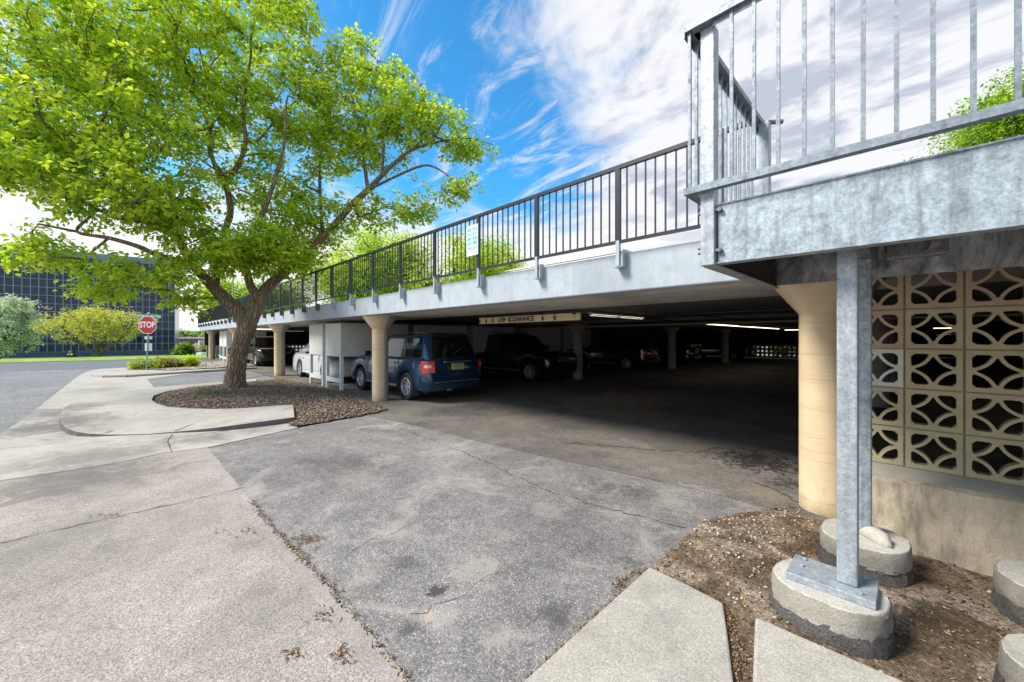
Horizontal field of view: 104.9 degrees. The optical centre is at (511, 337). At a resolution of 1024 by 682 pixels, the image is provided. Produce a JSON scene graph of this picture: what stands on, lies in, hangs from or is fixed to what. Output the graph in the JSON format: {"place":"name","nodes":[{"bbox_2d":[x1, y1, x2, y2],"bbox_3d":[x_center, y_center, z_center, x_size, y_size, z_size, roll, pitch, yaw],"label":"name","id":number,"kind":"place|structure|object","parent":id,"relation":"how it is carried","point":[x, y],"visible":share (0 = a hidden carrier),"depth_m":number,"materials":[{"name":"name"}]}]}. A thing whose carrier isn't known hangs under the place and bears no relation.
{"place":"outdoors","nodes":[
{"label":"outdoors","id":0,"kind":"place"},
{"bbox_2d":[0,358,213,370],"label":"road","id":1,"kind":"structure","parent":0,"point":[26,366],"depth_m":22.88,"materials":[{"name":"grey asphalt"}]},
{"bbox_2d":[0,367,297,479],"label":"sidewalk","id":2,"kind":"structure","parent":0,"point":[36,428],"depth_m":6.16,"materials":[{"name":"concrete"}]},
{"bbox_2d":[0,428,242,542],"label":"driveway joints","id":3,"kind":"object","parent":2,"relation":"on","point":[128,513],"visible":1,"depth_m":3.76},
{"bbox_2d":[136,312,160,369],"bbox_3d":[-18.093,0.165,19.596,1.274,2.872,0.093,0,0,0],"label":"stop sign","id":4,"kind":"object","parent":2,"relation":"on","point":[147,324],"visible":1,"depth_m":19.56,"materials":[{"name":"metal"}]},
{"bbox_2d":[91,367,256,377],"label":"forecourt kerb","id":5,"kind":"structure","parent":2,"relation":"on","point":[149,374],"depth_m":16.89,"materials":[{"name":"concrete"}]},
{"bbox_2d":[59,379,293,436],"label":"kerb island","id":6,"kind":"structure","parent":2,"relation":"on","point":[133,412],"depth_m":7.55,"materials":[{"name":"concrete"}]},
{"bbox_2d":[0,448,376,681],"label":"driveway","id":7,"kind":"structure","parent":0,"point":[181,591],"depth_m":2.53,"materials":[{"name":"concrete"}]},
{"bbox_2d":[263,526,409,681],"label":"driveway edge","id":8,"kind":"object","parent":7,"relation":"on","point":[352,631],"visible":1,"depth_m":2.23,"materials":[{"name":"concrete"}]},
{"bbox_2d":[0,342,798,512],"bbox_3d":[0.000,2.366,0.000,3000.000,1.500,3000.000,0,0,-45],"label":"ground","id":9,"kind":"structure","parent":0,"point":[23,394],"depth_m":12.80,"materials":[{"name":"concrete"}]},
{"bbox_2d":[0,245,178,357],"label":"office building","id":10,"kind":"structure","parent":9,"relation":"on","point":[39,287],"depth_m":67.02,"materials":[{"name":"black glass"}]},
{"bbox_2d":[22,344,29,351],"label":"window pane","id":11,"kind":"structure","parent":10,"relation":"in","point":[25,347],"depth_m":63.67,"materials":[{"name":"blue glass"}]},
{"bbox_2d":[39,344,46,351],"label":"window pane","id":12,"kind":"structure","parent":10,"relation":"in","point":[42,348],"depth_m":64.76,"materials":[{"name":"blue glass"}]},
{"bbox_2d":[39,336,46,343],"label":"window pane","id":13,"kind":"structure","parent":10,"relation":"in","point":[44,340],"depth_m":64.87,"materials":[{"name":"blue glass"}]},
{"bbox_2d":[48,344,54,351],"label":"window pane","id":14,"kind":"structure","parent":10,"relation":"in","point":[51,347],"depth_m":65.33,"materials":[{"name":"blue glass"}]},
{"bbox_2d":[48,336,54,343],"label":"window pane","id":15,"kind":"structure","parent":10,"relation":"in","point":[50,341],"depth_m":65.30,"materials":[{"name":"blue glass"}]},
{"bbox_2d":[56,344,62,351],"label":"window pane","id":16,"kind":"structure","parent":10,"relation":"in","point":[59,348],"depth_m":65.89,"materials":[{"name":"blue glass"}]},
{"bbox_2d":[56,336,62,343],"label":"window pane","id":17,"kind":"structure","parent":10,"relation":"in","point":[57,342],"depth_m":65.89,"materials":[{"name":"blue glass"}]},
{"bbox_2d":[64,344,70,351],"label":"window pane","id":18,"kind":"structure","parent":10,"relation":"in","point":[67,347],"depth_m":66.44,"materials":[{"name":"blue glass"}]},
{"bbox_2d":[71,344,77,350],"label":"window pane","id":19,"kind":"structure","parent":10,"relation":"in","point":[74,347],"depth_m":66.94,"materials":[{"name":"blue glass"}]},
{"bbox_2d":[116,344,121,350],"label":"window pane","id":20,"kind":"structure","parent":10,"relation":"in","point":[118,346],"depth_m":70.26,"materials":[{"name":"blue glass"}]},
{"bbox_2d":[123,344,128,350],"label":"window pane","id":21,"kind":"structure","parent":10,"relation":"in","point":[125,347],"depth_m":70.89,"materials":[{"name":"blue glass"}]},
{"bbox_2d":[130,344,135,350],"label":"window pane","id":22,"kind":"structure","parent":10,"relation":"in","point":[132,346],"depth_m":71.38,"materials":[{"name":"blue glass"}]},
{"bbox_2d":[136,344,141,349],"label":"window pane","id":23,"kind":"structure","parent":10,"relation":"in","point":[138,346],"depth_m":71.91,"materials":[{"name":"blue glass"}]},
{"bbox_2d":[136,336,141,342],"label":"window pane","id":24,"kind":"structure","parent":10,"relation":"in","point":[138,338],"depth_m":71.91,"materials":[{"name":"blue glass"}]},
{"bbox_2d":[150,336,155,342],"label":"window pane","id":25,"kind":"structure","parent":10,"relation":"in","point":[153,340],"depth_m":73.13,"materials":[{"name":"blue glass"}]},
{"bbox_2d":[156,343,161,349],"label":"window pane","id":26,"kind":"structure","parent":10,"relation":"in","point":[158,345],"depth_m":73.61,"materials":[{"name":"blue glass"}]},
{"bbox_2d":[156,336,161,342],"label":"window pane","id":27,"kind":"structure","parent":10,"relation":"in","point":[158,338],"depth_m":73.60,"materials":[{"name":"blue glass"}]},
{"bbox_2d":[156,329,161,335],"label":"window pane","id":28,"kind":"structure","parent":10,"relation":"in","point":[158,331],"depth_m":73.61,"materials":[{"name":"blue glass"}]},
{"bbox_2d":[156,322,161,328],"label":"window pane","id":29,"kind":"structure","parent":10,"relation":"in","point":[158,324],"depth_m":73.66,"materials":[{"name":"blue glass"}]},
{"bbox_2d":[0,354,228,362],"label":"grass verge","id":30,"kind":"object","parent":9,"relation":"on","point":[79,359],"depth_m":28.31,"materials":[{"name":"green plant"}]},
{"bbox_2d":[0,293,61,358],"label":"silver tree","id":31,"kind":"object","parent":30,"relation":"on","point":[12,316],"visible":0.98,"depth_m":32.84,"materials":[{"name":"green plant"}]},
{"bbox_2d":[66,351,75,357],"bbox_3d":[-40.257,1.729,36.000,1.550,1.100,0.600,0,0,0],"label":"monument sign","id":32,"kind":"object","parent":30,"relation":"on","point":[70,354],"visible":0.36,"depth_m":35.90,"materials":[{"name":"white"}]},
{"bbox_2d":[28,300,158,360],"bbox_3d":[-35.114,-0.583,33.080,9.148,5.146,4.425,0,0,4],"label":"vase tree","id":33,"kind":"object","parent":30,"relation":"on","point":[88,315],"visible":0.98,"depth_m":32.54,"materials":[{"name":"green plant"}]},
{"bbox_2d":[169,341,198,354],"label":"shrub","id":34,"kind":"object","parent":30,"relation":"on","point":[184,348],"visible":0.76,"depth_m":59.49,"materials":[{"name":"green plant"}]},
{"bbox_2d":[198,343,219,351],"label":"shrub","id":35,"kind":"object","parent":30,"relation":"on","point":[202,347],"visible":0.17,"depth_m":64.95,"materials":[{"name":"green plant"}]},
{"bbox_2d":[232,273,233,319],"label":"light pole","id":36,"kind":"object","parent":30,"relation":"on","point":[232,289],"depth_m":41.93,"materials":[{"name":"metal"}]},
{"bbox_2d":[294,253,371,303],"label":"background tree","id":37,"kind":"object","parent":30,"relation":"on","point":[342,298],"visible":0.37,"depth_m":58.60,"materials":[{"name":"green plant"}]},
{"bbox_2d":[327,222,428,297],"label":"background tree","id":38,"kind":"object","parent":30,"relation":"on","point":[366,242],"visible":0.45,"depth_m":57.80,"materials":[{"name":"green plant"}]},
{"bbox_2d":[353,231,469,294],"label":"background tree","id":39,"kind":"object","parent":30,"relation":"on","point":[420,285],"visible":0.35,"depth_m":58.08,"materials":[{"name":"green plant"}]},
{"bbox_2d":[428,225,529,282],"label":"background tree","id":40,"kind":"object","parent":30,"relation":"on","point":[485,272],"visible":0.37,"depth_m":59.75,"materials":[{"name":"green plant"}]},
{"bbox_2d":[371,249,632,294],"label":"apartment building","id":41,"kind":"structure","parent":30,"relation":"on","point":[570,260],"depth_m":49.89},
{"bbox_2d":[179,328,189,343],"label":"distant tree","id":42,"kind":"object","parent":9,"relation":"on","point":[182,333],"visible":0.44,"depth_m":148.65,"materials":[{"name":"green plant"}]},
{"bbox_2d":[183,329,201,343],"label":"distant tree","id":43,"kind":"object","parent":9,"relation":"on","point":[191,333],"visible":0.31,"depth_m":148.64,"materials":[{"name":"green plant"}]},
{"bbox_2d":[179,337,205,348],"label":"overpass","id":44,"kind":"object","parent":9,"relation":"on","point":[199,340],"visible":0.13,"depth_m":111.54,"materials":[{"name":"white concrete"}]},
{"bbox_2d":[193,331,203,344],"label":"distant tree","id":45,"kind":"object","parent":9,"relation":"on","point":[200,334],"visible":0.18,"depth_m":148.72,"materials":[{"name":"green plant"}]},
{"bbox_2d":[139,361,270,369],"bbox_3d":[-17.412,1.555,23.085,7.000,0.030,6.750,0,0,-45],"label":"gravel bed","id":46,"kind":"object","parent":9,"relation":"on","point":[218,364],"visible":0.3,"depth_m":21.99,"materials":[{"name":"grey stone"}]},
{"bbox_2d":[126,357,152,369],"bbox_3d":[-18.924,1.407,20.171,1.277,0.858,1.260,0,0,-45],"label":"shrub","id":47,"kind":"object","parent":46,"relation":"on","point":[132,365],"visible":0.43,"depth_m":19.74,"materials":[{"name":"green plant"}]},
{"bbox_2d":[134,355,175,369],"bbox_3d":[-18.370,1.402,20.277,1.733,1.053,1.988,0,0,-45],"label":"shrub","id":48,"kind":"object","parent":46,"relation":"on","point":[151,365],"visible":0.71,"depth_m":19.92,"materials":[{"name":"green plant"}]},
{"bbox_2d":[154,356,180,367],"bbox_3d":[-18.171,1.377,20.702,1.506,0.922,1.595,0,0,-45],"label":"shrub","id":49,"kind":"object","parent":46,"relation":"on","point":[171,362],"visible":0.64,"depth_m":20.52,"materials":[{"name":"green plant"}]},
{"bbox_2d":[173,357,194,366],"bbox_3d":[-17.953,1.422,21.434,1.287,0.759,1.194,0,0,-45],"label":"shrub","id":50,"kind":"object","parent":46,"relation":"on","point":[179,360],"visible":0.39,"depth_m":21.15,"materials":[{"name":"green plant"}]},
{"bbox_2d":[181,354,200,366],"bbox_3d":[-17.444,1.305,21.430,0.939,0.909,0.914,0,0,-16],"label":"shrub","id":51,"kind":"object","parent":46,"relation":"on","point":[189,360],"visible":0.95,"depth_m":21.26,"materials":[{"name":"green plant"}]},
{"bbox_2d":[148,367,262,386],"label":"garage forecourt","id":52,"kind":"structure","parent":9,"relation":"on","point":[202,377],"depth_m":15.51,"materials":[{"name":"concrete"}]},
{"bbox_2d":[186,274,248,320],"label":"background tree","id":53,"kind":"object","parent":9,"relation":"on","point":[226,285],"visible":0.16,"depth_m":67.78,"materials":[{"name":"green plant"}]},
{"bbox_2d":[215,278,314,319],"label":"background tree","id":54,"kind":"object","parent":9,"relation":"on","point":[284,295],"visible":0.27,"depth_m":59.89,"materials":[{"name":"green plant"}]},
{"bbox_2d":[152,379,386,425],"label":"wood mulch","id":55,"kind":"object","parent":9,"relation":"on","point":[306,389],"visible":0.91,"depth_m":9.65,"materials":[{"name":"brown wood"}]},
{"bbox_2d":[195,388,224,395],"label":"weeds","id":56,"kind":"object","parent":55,"relation":"on","point":[213,392],"visible":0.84,"depth_m":10.58,"materials":[{"name":"green plant"}]},
{"bbox_2d":[0,0,500,387],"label":"street tree","id":57,"kind":"object","parent":55,"relation":"on","point":[37,148],"visible":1,"depth_m":11.00,"materials":[{"name":"green plant"}]},
{"bbox_2d":[766,346,798,356],"bbox_3d":[22.361,0.404,32.307,3.380,3.081,3.087,0,0,-45],"label":"hedge bush","id":58,"kind":"object","parent":9,"relation":"on","point":[784,351],"visible":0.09,"depth_m":31.86,"materials":[{"name":"green plant"}]},
{"bbox_2d":[872,266,1023,576],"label":"block wall","id":59,"kind":"structure","parent":9,"relation":"on","point":[961,513],"depth_m":2.83,"materials":[{"name":"concrete"}]},
{"bbox_2d":[902,62,1023,160],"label":"background tree","id":60,"kind":"object","parent":9,"relation":"on","point":[1000,129],"visible":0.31,"depth_m":32.51,"materials":[{"name":"green plant"}]},
{"bbox_2d":[209,414,769,681],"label":"driveway apron","id":61,"kind":"object","parent":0,"point":[567,558],"visible":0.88,"depth_m":3.29,"materials":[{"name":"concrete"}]},
{"bbox_2d":[90,418,753,681],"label":"leaf litter","id":62,"kind":"object","parent":61,"relation":"on","point":[734,666],"visible":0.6,"depth_m":2.22,"materials":[{"name":"brown plant"}]},
{"bbox_2d":[655,507,806,680],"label":"earth edge","id":63,"kind":"object","parent":61,"relation":"on","point":[678,549],"visible":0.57,"depth_m":2.34,"materials":[{"name":"brown soil"}]},
{"bbox_2d":[768,559,896,660],"bbox_3d":[1.736,1.495,2.164,0.452,0.294,0.536,0,0,-39],"label":"concrete footing","id":64,"kind":"object","parent":63,"relation":"on","point":[849,627],"visible":0.7,"depth_m":1.99,"materials":[{"name":"grey concrete"}]},
{"bbox_2d":[683,0,1023,610],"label":"steel landing","id":65,"kind":"object","parent":64,"relation":"on","point":[926,206],"visible":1,"depth_m":2.07,"materials":[{"name":"silver metal"}]},
{"bbox_2d":[651,505,1023,681],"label":"earth","id":66,"kind":"structure","parent":63,"relation":"on","point":[960,668],"depth_m":2.35,"materials":[{"name":"brown soil"}]},
{"bbox_2d":[753,618,902,681],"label":"raised slab","id":67,"kind":"structure","parent":66,"relation":"on","point":[781,655],"depth_m":1.82,"materials":[{"name":"concrete"}]},
{"bbox_2d":[673,509,991,678],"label":"pebbles","id":68,"kind":"object","parent":66,"relation":"on","point":[775,617],"visible":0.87,"depth_m":2.97,"materials":[{"name":"stone"}]},
{"bbox_2d":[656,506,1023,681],"bbox_3d":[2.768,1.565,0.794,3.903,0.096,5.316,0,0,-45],"label":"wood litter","id":69,"kind":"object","parent":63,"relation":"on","point":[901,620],"visible":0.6,"depth_m":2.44,"materials":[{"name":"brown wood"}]},
{"bbox_2d":[817,518,914,588],"bbox_3d":[2.415,1.495,2.706,0.510,0.294,0.496,0,0,-45],"label":"concrete footing","id":70,"kind":"object","parent":63,"relation":"on","point":[889,567],"visible":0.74,"depth_m":2.51,"materials":[{"name":"grey concrete"}]},
{"bbox_2d":[991,560,1023,626],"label":"concrete footing","id":71,"kind":"object","parent":63,"relation":"on","point":[1007,597],"visible":0.94,"depth_m":2.23,"materials":[{"name":"grey concrete"}]},
{"bbox_2d":[992,634,1023,681],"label":"concrete footing","id":72,"kind":"object","parent":63,"relation":"on","point":[1009,667],"visible":1,"depth_m":1.70,"materials":[{"name":"grey concrete"}]},
{"bbox_2d":[0,0,1023,331],"label":"sky","id":73,"kind":"structure","parent":0,"point":[566,91],"materials":[{"name":"blue"}]},
{"bbox_2d":[514,328,559,349],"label":"wall","id":74,"kind":"structure","parent":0,"point":[550,337],"depth_m":18.70,"materials":[{"name":"grey concrete"}]},
{"bbox_2d":[202,356,1022,519],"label":"garage floor","id":75,"kind":"structure","parent":0,"point":[611,407],"depth_m":7.78,"materials":[{"name":"concrete"}]},
{"bbox_2d":[220,331,222,360],"bbox_3d":[-19.029,0.573,27.590,2.252,2.055,1.230,0,0,-45],"label":"storage locker","id":76,"kind":"object","parent":75,"relation":"on","point":[221,338],"visible":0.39,"depth_m":26.66,"materials":[{"name":"white metal"}]},
{"bbox_2d":[223,331,265,361],"bbox_3d":[-18.047,0.573,26.592,2.252,2.055,1.230,0,0,-45],"label":"storage locker","id":77,"kind":"object","parent":75,"relation":"on","point":[227,339],"visible":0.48,"depth_m":25.60,"materials":[{"name":"white metal"}]},
{"bbox_2d":[247,335,293,365],"bbox_3d":[-14.726,0.722,23.679,2.190,1.756,4.721,0,0,-45],"label":"suv","id":78,"kind":"object","parent":75,"relation":"on","point":[261,349],"visible":0.56,"depth_m":22.46,"materials":[{"name":"black paint"}]},
{"bbox_2d":[309,324,324,385],"bbox_3d":[-5.929,0.573,14.302,2.302,2.055,1.350,0,0,-45],"label":"storage locker","id":79,"kind":"object","parent":75,"relation":"on","point":[316,339],"visible":0.41,"depth_m":13.36,"materials":[{"name":"white metal"}]},
{"bbox_2d":[292,343,356,381],"bbox_3d":[-7.135,0.870,15.787,2.190,1.460,4.881,0,0,-45],"label":"sedan","id":80,"kind":"object","parent":75,"relation":"on","point":[301,362],"visible":0.41,"depth_m":14.68,"materials":[{"name":"white paint"}]},
{"bbox_2d":[325,323,407,389],"bbox_3d":[-4.818,0.573,13.172,2.302,2.055,1.300,0,0,-45],"label":"storage locker","id":81,"kind":"object","parent":75,"relation":"on","point":[342,340],"visible":0.52,"depth_m":12.32,"materials":[{"name":"white metal"}]},
{"bbox_2d":[351,332,481,399],"bbox_3d":[-3.006,0.722,11.644,2.190,1.756,4.721,0,0,-45],"label":"suv","id":82,"kind":"object","parent":75,"relation":"on","point":[430,363],"visible":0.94,"depth_m":10.11,"materials":[{"name":"blue paint"}]},
{"bbox_2d":[408,325,466,334],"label":"wall","id":83,"kind":"structure","parent":75,"relation":"on","point":[431,328],"depth_m":14.30,"materials":[{"name":"grey concrete"}]},
{"bbox_2d":[467,326,513,374],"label":"wall","id":84,"kind":"structure","parent":75,"relation":"on","point":[477,337],"depth_m":15.83,"materials":[{"name":"grey concrete"}]},
{"bbox_2d":[476,332,576,381],"bbox_3d":[0.199,0.687,15.845,2.190,1.826,4.931,0,0,-45],"label":"pickup","id":85,"kind":"object","parent":75,"relation":"on","point":[529,358],"visible":0.85,"depth_m":14.74,"materials":[{"name":"black paint"}]},
{"bbox_2d":[288,406,798,613],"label":"asphalt cracks","id":86,"kind":"object","parent":75,"relation":"on","point":[590,503],"visible":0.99,"depth_m":4.34,"materials":[{"name":"grey asphalt"}]},
{"bbox_2d":[200,228,1023,517],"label":"parking deck","id":87,"kind":"structure","parent":75,"relation":"on","point":[671,282],"depth_m":5.65,"materials":[{"name":"paint"}]},
{"bbox_2d":[198,121,746,326],"bbox_3d":[-11.245,-1.417,17.342,0.118,1.186,38.500,0,0,-45],"label":"deck railing","id":88,"kind":"object","parent":87,"relation":"attached to","point":[222,312],"visible":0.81,"depth_m":6.17,"materials":[{"name":"metal"}]},
{"bbox_2d":[467,224,477,256],"bbox_3d":[-0.653,-1.600,6.468,0.011,0.500,0.300,0,0,-45],"label":"notice sign","id":89,"kind":"object","parent":88,"relation":"attached to","point":[472,240],"visible":1,"depth_m":6.46,"materials":[{"name":"white metal"}]},
{"bbox_2d":[479,308,581,323],"bbox_3d":[0.355,-0.500,8.976,0.308,0.300,3.105,0,0,-45],"label":"clearance bar","id":90,"kind":"object","parent":87,"relation":"hanging from","point":[537,316],"visible":0.98,"depth_m":8.74,"materials":[{"name":"beige metal"}]},
{"bbox_2d":[588,312,620,316],"bbox_3d":[2.200,-0.544,9.316,1.220,0.081,0.120,0,0,-45],"label":"strip light","id":91,"kind":"object","parent":87,"relation":"attached to","point":[600,313],"visible":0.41,"depth_m":9.19,"materials":[{"name":"white"}]},
{"bbox_2d":[619,314,644,318],"bbox_3d":[3.113,-0.544,10.213,1.220,0.081,0.120,0,0,-45],"label":"strip light","id":92,"kind":"object","parent":87,"relation":"attached to","point":[625,315],"visible":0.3,"depth_m":10.11,"materials":[{"name":"white"}]},
{"bbox_2d":[572,313,758,326],"bbox_3d":[6.082,-0.480,12.571,13.700,0.028,0.028,0,0,-45],"label":"ceiling pipe","id":93,"kind":"object","parent":87,"relation":"attached to","point":[652,319],"visible":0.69,"depth_m":9.84,"materials":[{"name":"grey metal"}]},
{"bbox_2d":[680,312,798,325],"bbox_3d":[9.095,-0.485,13.429,16.200,0.028,0.028,0,0,-45],"label":"ceiling pipe","id":94,"kind":"object","parent":87,"relation":"attached to","point":[733,318],"visible":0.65,"depth_m":9.68,"materials":[{"name":"grey metal"}]},
{"bbox_2d":[518,313,1022,328],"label":"ceiling pipe","id":95,"kind":"object","parent":87,"relation":"attached to","point":[894,318],"visible":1,"depth_m":10.35,"materials":[{"name":"grey metal"}]},
{"bbox_2d":[680,298,1020,314],"bbox_3d":[6.544,-0.470,4.470,0.028,0.028,9.200,0,0,-45],"label":"ceiling pipe","id":96,"kind":"object","parent":87,"relation":"attached to","point":[793,309],"visible":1,"depth_m":6.66,"materials":[{"name":"grey metal"}]},
{"bbox_2d":[570,335,660,370],"bbox_3d":[5.274,0.722,20.738,2.190,1.756,4.721,0,0,-45],"label":"suv","id":97,"kind":"object","parent":75,"relation":"on","point":[626,353],"visible":0.84,"depth_m":19.43,"materials":[{"name":"black paint"}]},
{"bbox_2d":[655,340,701,363],"bbox_3d":[8.838,0.870,24.102,2.190,1.460,4.881,0,0,-45],"label":"sedan","id":98,"kind":"object","parent":75,"relation":"on","point":[685,353],"visible":0.34,"depth_m":22.47,"materials":[{"name":"black paint"}]},
{"bbox_2d":[693,340,756,358],"bbox_3d":[16.107,0.870,30.688,2.190,1.460,4.881,0,0,-45],"label":"sedan","id":99,"kind":"object","parent":75,"relation":"on","point":[738,349],"visible":0.81,"depth_m":29.45,"materials":[{"name":"paint"}]},
{"bbox_2d":[923,333,983,369],"bbox_3d":[23.721,0.687,21.218,4.931,1.826,2.190,0,0,-45],"label":"car","id":100,"kind":"object","parent":75,"relation":"on","point":[950,359],"visible":0.38,"depth_m":19.80,"materials":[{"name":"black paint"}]},
{"bbox_2d":[524,568,732,681],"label":"landing walk","id":101,"kind":"structure","parent":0,"point":[650,625],"depth_m":2.02,"materials":[{"name":"concrete"}]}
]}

